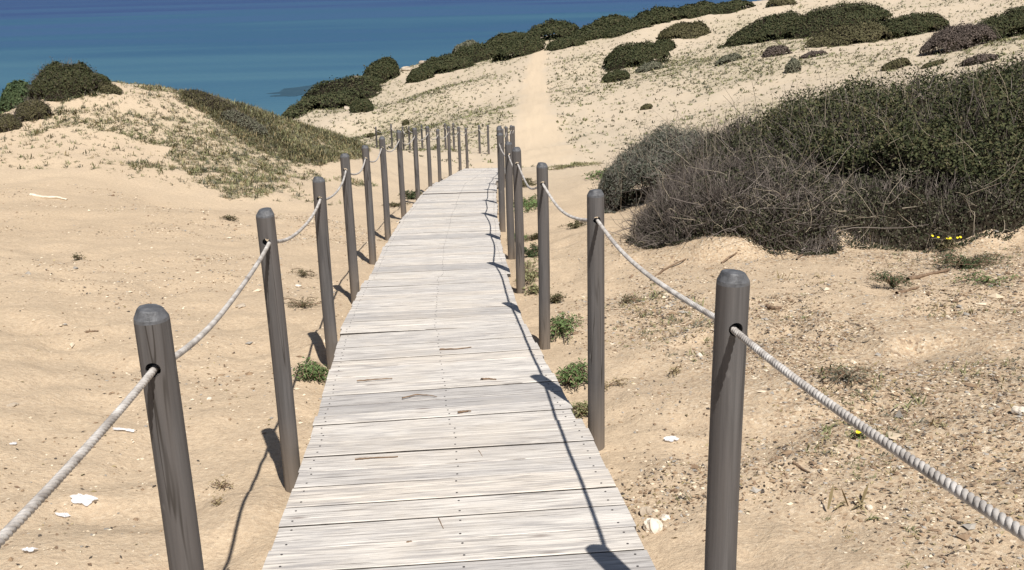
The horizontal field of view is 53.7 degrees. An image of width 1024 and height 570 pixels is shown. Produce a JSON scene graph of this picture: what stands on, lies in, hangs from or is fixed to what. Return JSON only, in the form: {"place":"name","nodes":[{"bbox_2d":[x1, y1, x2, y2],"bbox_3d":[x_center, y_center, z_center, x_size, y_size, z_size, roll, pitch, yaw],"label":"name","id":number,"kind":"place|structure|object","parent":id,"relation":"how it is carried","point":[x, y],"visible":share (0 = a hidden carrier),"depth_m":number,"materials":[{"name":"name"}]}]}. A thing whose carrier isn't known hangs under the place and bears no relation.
{"place":"outdoors","nodes":[
{"label":"outdoors","id":0,"kind":"place"},
{"bbox_2d":[0,79,377,204],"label":"dune grass","id":1,"kind":"structure","parent":0,"point":[264,165],"depth_m":17.82,"materials":[{"name":"green plant"}]},
{"bbox_2d":[173,88,370,165],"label":"dune grass","id":2,"kind":"structure","parent":0,"point":[271,133],"depth_m":19.97,"materials":[{"name":"green plant"}]},
{"bbox_2d":[0,0,760,115],"bbox_3d":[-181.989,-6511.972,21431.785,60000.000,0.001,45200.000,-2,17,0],"label":"sea","id":3,"kind":"structure","parent":0,"point":[253,52],"depth_m":271.29,"materials":[{"name":"liquid"}]},
{"bbox_2d":[266,89,307,93],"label":"reef rock","id":4,"kind":"object","parent":3,"relation":"in","point":[291,91],"visible":0.8,"depth_m":125.58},
{"bbox_2d":[0,0,1023,569],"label":"ground","id":5,"kind":"structure","parent":0,"point":[240,526],"depth_m":6.53,"materials":[{"name":"sand"}]},
{"bbox_2d":[0,112,23,132],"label":"shrub","id":6,"kind":"object","parent":5,"relation":"on","point":[10,122],"visible":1,"depth_m":17.26,"materials":[{"name":"green plant"}]},
{"bbox_2d":[0,79,31,113],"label":"shrub","id":7,"kind":"object","parent":5,"relation":"on","point":[13,93],"visible":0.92,"depth_m":18.83,"materials":[{"name":"green plant"}]},
{"bbox_2d":[11,96,53,121],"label":"shrub","id":8,"kind":"object","parent":5,"relation":"on","point":[29,110],"visible":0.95,"depth_m":17.59,"materials":[{"name":"green plant"}]},
{"bbox_2d":[22,57,103,101],"bbox_3d":[-8.318,-3.742,18.722,1.536,0.958,1.048,-2,17,0],"label":"shrub","id":9,"kind":"object","parent":5,"relation":"on","point":[56,80],"visible":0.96,"depth_m":18.45,"materials":[{"name":"green plant"}]},
{"bbox_2d":[70,493,97,505],"bbox_3d":[-1.726,0.863,4.074,0.110,0.040,0.050,-2,17,0],"label":"plastic scrap","id":10,"kind":"object","parent":5,"relation":"on","point":[86,500],"visible":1,"depth_m":4.07,"materials":[{"name":"white"}]},
{"bbox_2d":[95,81,123,94],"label":"shrub","id":11,"kind":"object","parent":5,"relation":"on","point":[110,88],"visible":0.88,"depth_m":18.82,"materials":[{"name":"green plant"}]},
{"bbox_2d":[133,304,203,569],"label":"rope post","id":12,"kind":"object","parent":5,"relation":"on","point":[155,345],"visible":1,"depth_m":2.09,"materials":[{"name":"wood"}]},
{"bbox_2d":[0,132,465,547],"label":"rope","id":13,"kind":"object","parent":12,"relation":"attached to","point":[24,514],"visible":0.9,"depth_m":1.79,"materials":[{"name":"fabric"}]},
{"bbox_2d":[178,88,234,111],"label":"shrub","id":14,"kind":"object","parent":5,"relation":"on","point":[204,97],"visible":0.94,"depth_m":19.96,"materials":[{"name":"green plant"}]},
{"bbox_2d":[208,475,233,492],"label":"plant","id":15,"kind":"object","parent":5,"relation":"on","point":[221,485],"visible":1,"depth_m":4.27,"materials":[{"name":"brown plant"}]},
{"bbox_2d":[219,108,269,136],"bbox_3d":[-5.219,-3.153,19.707,1.002,0.654,0.593,-2,17,0],"label":"shrub","id":16,"kind":"object","parent":5,"relation":"on","point":[250,124],"visible":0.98,"depth_m":19.58,"materials":[{"name":"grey plant"}]},
{"bbox_2d":[256,207,299,492],"bbox_3d":[-0.919,0.424,4.071,0.075,1.501,0.074,-2,17,0],"label":"rope post","id":17,"kind":"object","parent":5,"relation":"on","point":[276,316],"visible":0.9,"depth_m":3.99,"materials":[{"name":"wood"}]},
{"bbox_2d":[284,294,320,307],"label":"plant","id":18,"kind":"object","parent":5,"relation":"on","point":[301,304],"visible":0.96,"depth_m":7.78,"materials":[{"name":"green plant"}]},
{"bbox_2d":[291,357,328,381],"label":"plant","id":19,"kind":"object","parent":5,"relation":"on","point":[317,371],"visible":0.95,"depth_m":5.76,"materials":[{"name":"green plant"}]},
{"bbox_2d":[312,176,337,369],"bbox_3d":[-1.088,0.098,5.990,0.079,1.500,0.072,-1,17,0],"label":"rope post","id":20,"kind":"object","parent":5,"relation":"on","point":[325,271],"visible":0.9,"depth_m":5.90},
{"bbox_2d":[280,74,385,119],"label":"shrub","id":21,"kind":"object","parent":5,"relation":"on","point":[334,93],"visible":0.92,"depth_m":57.40,"materials":[{"name":"green plant"}]},
{"bbox_2d":[340,153,359,303],"bbox_3d":[-1.259,-0.290,7.949,0.075,1.500,0.072,-2,17,0],"label":"rope post","id":22,"kind":"object","parent":5,"relation":"on","point":[350,231],"visible":0.89,"depth_m":7.87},
{"bbox_2d":[349,98,373,112],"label":"shrub","id":23,"kind":"object","parent":5,"relation":"on","point":[357,105],"visible":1,"depth_m":48.73,"materials":[{"name":"green plant"}]},
{"bbox_2d":[362,145,376,264],"bbox_3d":[-1.392,-0.627,9.940,0.075,1.500,0.075,-2,17,0],"label":"rope post","id":24,"kind":"object","parent":5,"relation":"on","point":[369,211],"visible":0.92,"depth_m":9.87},
{"bbox_2d":[362,54,403,83],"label":"shrub","id":25,"kind":"object","parent":5,"relation":"on","point":[385,68],"visible":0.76,"depth_m":66.44,"materials":[{"name":"green plant"}]},
{"bbox_2d":[379,136,390,240],"bbox_3d":[-1.455,-0.966,11.675,0.075,1.501,0.074,-1,17,0],"label":"rope post","id":26,"kind":"object","parent":5,"relation":"on","point":[385,193],"visible":0.92,"depth_m":11.60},
{"bbox_2d":[396,130,405,218],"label":"rope post","id":27,"kind":"object","parent":5,"relation":"on","point":[401,175],"visible":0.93,"depth_m":13.45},
{"bbox_2d":[412,128,419,199],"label":"rope post","id":28,"kind":"object","parent":5,"relation":"on","point":[416,165],"visible":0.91,"depth_m":15.63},
{"bbox_2d":[405,66,434,83],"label":"shrub","id":29,"kind":"object","parent":5,"relation":"on","point":[418,74],"visible":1,"depth_m":59.30,"materials":[{"name":"green plant"}]},
{"bbox_2d":[425,126,431,186],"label":"rope post","id":30,"kind":"object","parent":5,"relation":"on","point":[428,157],"visible":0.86,"depth_m":17.78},
{"bbox_2d":[340,274,523,336],"bbox_3d":[-0.558,0.166,7.300,1.171,0.135,1.902,-3,10,-3],"label":"boardwalk section","id":31,"kind":"object","parent":5,"relation":"on","point":[406,304],"visible":0.98,"depth_m":7.08,"materials":[{"name":"grey wood"}]},
{"bbox_2d":[436,129,441,181],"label":"rope post","id":32,"kind":"object","parent":5,"relation":"on","point":[438,156],"visible":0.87,"depth_m":20.29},
{"bbox_2d":[368,242,510,279],"bbox_3d":[-0.641,-0.177,9.181,1.171,0.134,1.900,-3,10,-3],"label":"boardwalk section","id":33,"kind":"object","parent":5,"relation":"on","point":[439,260],"visible":0.99,"depth_m":9.02,"materials":[{"name":"grey wood"}]},
{"bbox_2d":[385,219,500,245],"bbox_3d":[-0.713,-0.530,11.059,1.171,0.134,1.898,-2,11,-1],"label":"boardwalk section","id":34,"kind":"object","parent":5,"relation":"on","point":[404,233],"visible":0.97,"depth_m":10.93,"materials":[{"name":"grey wood"}]},
{"bbox_2d":[311,324,575,435],"bbox_3d":[-0.387,0.509,5.382,1.169,0.134,1.975,-3,10,-5],"label":"boardwalk section","id":35,"kind":"object","parent":5,"relation":"on","point":[524,386],"visible":1,"depth_m":5.11,"materials":[{"name":"grey wood"}]},
{"bbox_2d":[418,53,476,74],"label":"shrub","id":36,"kind":"object","parent":5,"relation":"on","point":[443,62],"visible":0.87,"depth_m":60.17,"materials":[{"name":"green plant"}]},
{"bbox_2d":[399,203,497,222],"bbox_3d":[-0.764,-0.876,12.938,1.171,0.134,1.899,-2,10,0],"label":"boardwalk section","id":37,"kind":"object","parent":5,"relation":"on","point":[448,212],"visible":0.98,"depth_m":12.81,"materials":[{"name":"grey wood"}]},
{"bbox_2d":[447,126,451,175],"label":"rope post","id":38,"kind":"object","parent":5,"relation":"on","point":[449,152],"visible":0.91,"depth_m":21.97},
{"bbox_2d":[412,192,496,206],"bbox_3d":[-0.808,-1.204,14.824,1.170,0.133,1.901,-2,10,-1],"label":"boardwalk section","id":39,"kind":"object","parent":5,"relation":"on","point":[460,198],"visible":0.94,"depth_m":14.70,"materials":[{"name":"grey wood"}]},
{"bbox_2d":[262,419,655,569],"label":"boardwalk section","id":40,"kind":"object","parent":5,"relation":"on","point":[539,495],"visible":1,"depth_m":3.51,"materials":[{"name":"grey wood"}]},
{"bbox_2d":[422,185,496,194],"bbox_3d":[-0.829,-1.511,16.612,1.170,0.134,1.702,-2,9,-1],"label":"boardwalk section","id":41,"kind":"object","parent":5,"relation":"on","point":[463,189],"visible":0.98,"depth_m":16.42,"materials":[{"name":"grey wood"}]},
{"bbox_2d":[457,126,461,170],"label":"rope post","id":42,"kind":"object","parent":5,"relation":"on","point":[459,150],"visible":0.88,"depth_m":24.26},
{"bbox_2d":[428,181,495,187],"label":"boardwalk section","id":43,"kind":"object","parent":5,"relation":"on","point":[459,183],"visible":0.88,"depth_m":18.46,"materials":[{"name":"grey wood"}]},
{"bbox_2d":[451,39,478,53],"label":"shrub","id":44,"kind":"object","parent":5,"relation":"on","point":[467,43],"visible":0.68,"depth_m":70.62,"materials":[{"name":"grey plant"}]},
{"bbox_2d":[464,128,468,167],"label":"rope post","id":45,"kind":"object","parent":5,"relation":"on","point":[466,148],"visible":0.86,"depth_m":26.27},
{"bbox_2d":[440,176,497,186],"bbox_3d":[-0.785,-2.084,20.408,1.170,0.135,1.904,-1,9,2],"label":"boardwalk section","id":46,"kind":"object","parent":5,"relation":"on","point":[470,178],"visible":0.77,"depth_m":20.24,"materials":[{"name":"grey wood"}]},
{"bbox_2d":[449,171,497,176],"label":"boardwalk section","id":47,"kind":"object","parent":5,"relation":"on","point":[487,173],"visible":0.63,"depth_m":22.25,"materials":[{"name":"grey wood"}]},
{"bbox_2d":[452,40,501,62],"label":"shrub","id":48,"kind":"object","parent":5,"relation":"on","point":[477,52],"visible":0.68,"depth_m":61.68,"materials":[{"name":"green plant"}]},
{"bbox_2d":[458,168,497,171],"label":"boardwalk section","id":49,"kind":"object","parent":5,"relation":"on","point":[477,169],"visible":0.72,"depth_m":24.23,"materials":[{"name":"grey wood"}]},
{"bbox_2d":[497,133,505,231],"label":"rope post","id":50,"kind":"object","parent":5,"relation":"on","point":[501,188],"visible":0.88,"depth_m":11.84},
{"bbox_2d":[486,30,524,43],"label":"shrub","id":51,"kind":"object","parent":5,"relation":"on","point":[503,37],"visible":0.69,"depth_m":67.89,"materials":[{"name":"green plant"}]},
{"bbox_2d":[505,141,514,259],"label":"rope post","id":52,"kind":"object","parent":5,"relation":"on","point":[509,206],"visible":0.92,"depth_m":9.91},
{"bbox_2d":[490,34,545,61],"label":"shrub","id":53,"kind":"object","parent":5,"relation":"on","point":[524,45],"visible":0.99,"depth_m":58.67,"materials":[{"name":"green plant"}]},
{"bbox_2d":[512,147,524,293],"bbox_3d":[0.059,-0.357,8.097,0.075,1.501,0.074,-2,17,0],"label":"rope post","id":54,"kind":"object","parent":5,"relation":"on","point":[519,225],"visible":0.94,"depth_m":8.02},
{"bbox_2d":[513,257,538,282],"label":"plant","id":55,"kind":"object","parent":5,"relation":"on","point":[532,274],"visible":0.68,"depth_m":8.59,"materials":[{"name":"green plant"}]},
{"bbox_2d":[524,242,537,257],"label":"plant","id":56,"kind":"object","parent":5,"relation":"on","point":[531,252],"visible":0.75,"depth_m":9.82,"materials":[{"name":"green plant"}]},
{"bbox_2d":[513,193,550,212],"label":"plant","id":57,"kind":"object","parent":5,"relation":"on","point":[527,205],"visible":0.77,"depth_m":14.61,"materials":[{"name":"green plant"}]},
{"bbox_2d":[522,282,550,294],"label":"plant","id":58,"kind":"object","parent":5,"relation":"on","point":[533,287],"visible":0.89,"depth_m":8.14,"materials":[{"name":"green plant"}]},
{"bbox_2d":[536,162,549,349],"bbox_3d":[0.200,-0.023,6.319,0.076,1.500,0.075,-1,17,0],"label":"rope post","id":59,"kind":"object","parent":5,"relation":"on","point":[543,255],"visible":0.93,"depth_m":6.25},
{"bbox_2d":[524,18,578,40],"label":"shrub","id":60,"kind":"object","parent":5,"relation":"on","point":[550,27],"visible":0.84,"depth_m":62.75,"materials":[{"name":"green plant"}]},
{"bbox_2d":[550,292,568,303],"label":"plant","id":61,"kind":"object","parent":5,"relation":"on","point":[556,298],"visible":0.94,"depth_m":7.72,"materials":[{"name":"green plant"}]},
{"bbox_2d":[544,34,586,50],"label":"shrub","id":62,"kind":"object","parent":5,"relation":"on","point":[564,42],"visible":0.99,"depth_m":58.13,"materials":[{"name":"green plant"}]},
{"bbox_2d":[550,311,583,342],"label":"plant","id":63,"kind":"object","parent":5,"relation":"on","point":[562,324],"visible":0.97,"depth_m":6.66,"materials":[{"name":"green plant"}]},
{"bbox_2d":[551,357,587,388],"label":"plant","id":64,"kind":"object","parent":5,"relation":"on","point":[571,373],"visible":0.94,"depth_m":5.49,"materials":[{"name":"green plant"}]},
{"bbox_2d":[548,161,602,169],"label":"plant","id":65,"kind":"object","parent":5,"relation":"on","point":[573,164],"visible":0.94,"depth_m":23.78,"materials":[{"name":"green plant"}]},
{"bbox_2d":[570,400,587,417],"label":"plant","id":66,"kind":"object","parent":5,"relation":"on","point":[581,408],"visible":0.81,"depth_m":4.98,"materials":[{"name":"green plant"}]},
{"bbox_2d":[572,23,610,41],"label":"shrub","id":67,"kind":"object","parent":5,"relation":"on","point":[588,32],"visible":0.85,"depth_m":59.23,"materials":[{"name":"green plant"}]},
{"bbox_2d":[587,189,604,450],"bbox_3d":[0.366,0.320,4.408,0.075,1.500,0.073,-2,17,0],"label":"rope post","id":68,"kind":"object","parent":5,"relation":"on","point":[596,320],"visible":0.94,"depth_m":4.33,"materials":[{"name":"wood"}]},
{"bbox_2d":[592,13,630,25],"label":"shrub","id":69,"kind":"object","parent":5,"relation":"on","point":[611,19],"visible":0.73,"depth_m":61.95,"materials":[{"name":"green plant"}]},
{"bbox_2d":[599,69,629,82],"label":"shrub","id":70,"kind":"object","parent":5,"relation":"on","point":[615,75],"visible":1,"depth_m":45.16,"materials":[{"name":"green plant"}]},
{"bbox_2d":[602,18,653,38],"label":"shrub","id":71,"kind":"object","parent":5,"relation":"on","point":[621,28],"visible":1,"depth_m":58.57,"materials":[{"name":"green plant"}]},
{"bbox_2d":[601,39,673,71],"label":"shrub","id":72,"kind":"object","parent":5,"relation":"on","point":[620,56],"visible":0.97,"depth_m":49.02,"materials":[{"name":"green plant"}]},
{"bbox_2d":[635,61,664,72],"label":"shrub","id":73,"kind":"object","parent":5,"relation":"on","point":[646,67],"visible":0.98,"depth_m":46.82,"materials":[{"name":"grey plant"}]},
{"bbox_2d":[643,518,662,533],"bbox_3d":[0.503,0.868,3.629,0.070,0.062,0.069,7,19,26],"label":"stone","id":74,"kind":"object","parent":5,"relation":"on","point":[653,525],"visible":0.98,"depth_m":3.61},
{"bbox_2d":[588,109,725,213],"bbox_3d":[2.163,-1.627,13.753,2.305,1.708,4.033,-2,17,0],"label":"thicket shrub","id":75,"kind":"object","parent":5,"relation":"on","point":[635,160],"visible":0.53,"depth_m":12.92,"materials":[{"name":"grey plant"}]},
{"bbox_2d":[292,0,1023,167],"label":"ground cover","id":76,"kind":"object","parent":5,"relation":"on","point":[433,125],"visible":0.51,"depth_m":42.24,"materials":[{"name":"green plant"}]},
{"bbox_2d":[631,4,685,24],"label":"shrub","id":77,"kind":"object","parent":5,"relation":"on","point":[655,14],"visible":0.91,"depth_m":59.17,"materials":[{"name":"green plant"}]},
{"bbox_2d":[655,38,675,50],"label":"shrub","id":78,"kind":"object","parent":5,"relation":"on","point":[669,44],"visible":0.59,"depth_m":52.41,"materials":[{"name":"green plant"}]},
{"bbox_2d":[655,20,711,39],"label":"shrub","id":79,"kind":"object","parent":5,"relation":"on","point":[688,30],"visible":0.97,"depth_m":54.77,"materials":[{"name":"green plant"}]},
{"bbox_2d":[671,0,713,19],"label":"shrub","id":80,"kind":"object","parent":5,"relation":"on","point":[697,9],"visible":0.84,"depth_m":59.16,"materials":[{"name":"green plant"}]},
{"bbox_2d":[704,269,749,569],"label":"rope post","id":81,"kind":"object","parent":5,"relation":"on","point":[732,295],"visible":1,"depth_m":2.25,"materials":[{"name":"wood"}]},
{"bbox_2d":[499,130,1023,541],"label":"rope","id":82,"kind":"object","parent":81,"relation":"attached to","point":[990,512],"visible":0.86,"depth_m":1.53,"materials":[{"name":"fabric"}]},
{"bbox_2d":[713,53,741,66],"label":"shrub","id":83,"kind":"object","parent":5,"relation":"on","point":[731,57],"visible":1,"depth_m":43.07,"materials":[{"name":"green plant"}]},
{"bbox_2d":[711,0,755,14],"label":"shrub","id":84,"kind":"object","parent":5,"relation":"on","point":[731,6],"visible":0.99,"depth_m":58.97,"materials":[{"name":"green plant"}]},
{"bbox_2d":[579,106,928,259],"bbox_3d":[2.078,-0.895,9.522,2.885,1.587,3.178,-2,17,0],"label":"thicket shrub","id":85,"kind":"object","parent":5,"relation":"on","point":[769,205],"visible":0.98,"depth_m":8.94,"materials":[{"name":"grey plant"}]},
{"bbox_2d":[716,9,804,47],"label":"shrub","id":86,"kind":"object","parent":5,"relation":"on","point":[762,27],"visible":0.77,"depth_m":49.87,"materials":[{"name":"green plant"}]},
{"bbox_2d":[761,45,792,57],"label":"shrub","id":87,"kind":"object","parent":5,"relation":"on","point":[773,51],"visible":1,"depth_m":42.55,"materials":[{"name":"purple plant"}]},
{"bbox_2d":[765,0,797,7],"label":"shrub","id":88,"kind":"object","parent":5,"relation":"on","point":[780,2],"visible":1,"depth_m":58.10,"materials":[{"name":"green plant"}]},
{"bbox_2d":[784,57,801,73],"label":"shrub","id":89,"kind":"object","parent":5,"relation":"on","point":[792,63],"visible":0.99,"depth_m":37.08,"materials":[{"name":"green plant"}]},
{"bbox_2d":[642,66,971,194],"bbox_3d":[3.367,-1.623,11.866,3.717,2.059,4.987,-2,17,0],"label":"thicket shrub","id":90,"kind":"object","parent":5,"relation":"on","point":[709,144],"visible":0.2,"depth_m":11.09,"materials":[{"name":"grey plant"}]},
{"bbox_2d":[605,238,1019,569],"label":"ground cover","id":91,"kind":"object","parent":5,"relation":"on","point":[861,502],"visible":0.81,"depth_m":4.68,"materials":[{"name":"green plant"}]},
{"bbox_2d":[799,49,826,58],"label":"shrub","id":92,"kind":"object","parent":5,"relation":"on","point":[811,53],"visible":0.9,"depth_m":40.41,"materials":[{"name":"purple plant"}]},
{"bbox_2d":[776,1,894,39],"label":"shrub","id":93,"kind":"object","parent":5,"relation":"on","point":[815,21],"visible":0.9,"depth_m":48.56,"materials":[{"name":"green plant"}]},
{"bbox_2d":[816,363,872,387],"bbox_3d":[1.613,0.425,4.894,0.289,0.107,0.228,10,21,34],"label":"plant","id":94,"kind":"object","parent":5,"relation":"on","point":[845,374],"visible":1,"depth_m":4.88,"materials":[{"name":"grey plant"}]},
{"bbox_2d":[803,18,901,47],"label":"shrub","id":95,"kind":"object","parent":5,"relation":"on","point":[839,35],"visible":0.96,"depth_m":43.44,"materials":[{"name":"green plant"}]},
{"bbox_2d":[693,44,1023,207],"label":"thicket shrub","id":96,"kind":"object","parent":5,"relation":"on","point":[988,110],"visible":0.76,"depth_m":9.92,"materials":[{"name":"green plant"}]},
{"bbox_2d":[866,269,912,288],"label":"plant","id":97,"kind":"object","parent":5,"relation":"on","point":[891,281],"visible":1,"depth_m":6.97,"materials":[{"name":"green plant"}]},
{"bbox_2d":[879,57,911,70],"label":"shrub","id":98,"kind":"object","parent":5,"relation":"on","point":[896,63],"visible":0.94,"depth_m":33.74,"materials":[{"name":"green plant"}]},
{"bbox_2d":[876,11,949,39],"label":"shrub","id":99,"kind":"object","parent":5,"relation":"on","point":[915,23],"visible":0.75,"depth_m":43.46,"materials":[{"name":"green plant"}]},
{"bbox_2d":[808,127,1023,252],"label":"thicket shrub","id":100,"kind":"object","parent":5,"relation":"on","point":[888,209],"visible":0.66,"depth_m":8.89,"materials":[{"name":"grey plant"}]},
{"bbox_2d":[906,268,950,279],"bbox_3d":[2.965,-0.076,7.239,0.396,0.048,0.066,-9,18,-22],"label":"stick","id":101,"kind":"object","parent":5,"relation":"on","point":[925,274],"visible":0.97,"depth_m":7.26,"materials":[{"name":"brown wood"}]},
{"bbox_2d":[932,234,964,250],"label":"plant","id":102,"kind":"object","parent":5,"relation":"on","point":[945,245],"visible":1,"depth_m":8.60,"materials":[{"name":"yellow plant"}]},
{"bbox_2d":[918,18,998,56],"bbox_3d":[15.425,-8.538,34.972,2.730,1.374,1.646,-2,17,0],"label":"shrub","id":103,"kind":"object","parent":5,"relation":"on","point":[949,39],"visible":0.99,"depth_m":34.57,"materials":[{"name":"purple plant"}]},
{"bbox_2d":[929,250,1012,269],"bbox_3d":[3.409,-0.174,7.556,0.703,0.213,0.532,-2,17,0],"label":"plant","id":104,"kind":"object","parent":5,"relation":"on","point":[972,262],"visible":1,"depth_m":7.50,"materials":[{"name":"green plant"}]},
{"bbox_2d":[959,53,999,65],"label":"shrub","id":105,"kind":"object","parent":5,"relation":"on","point":[980,58],"visible":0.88,"depth_m":30.19,"materials":[{"name":"purple plant"}]},
{"bbox_2d":[941,26,1023,92],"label":"thicket shrub","id":106,"kind":"object","parent":5,"relation":"on","point":[1012,58],"visible":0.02,"depth_m":12.95,"materials":[{"name":"green plant"}]},
{"bbox_2d":[953,269,1022,287],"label":"plant","id":107,"kind":"object","parent":5,"relation":"on","point":[981,279],"visible":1,"depth_m":6.86,"materials":[{"name":"green plant"}]},
{"bbox_2d":[972,4,1023,41],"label":"shrub","id":108,"kind":"object","parent":5,"relation":"on","point":[1009,22],"visible":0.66,"depth_m":36.37,"materials":[{"name":"green plant"}]},
{"bbox_2d":[0,184,1023,569],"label":"gravel","id":109,"kind":"structure","parent":0,"point":[894,436],"depth_m":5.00,"materials":[{"name":"gravel"}]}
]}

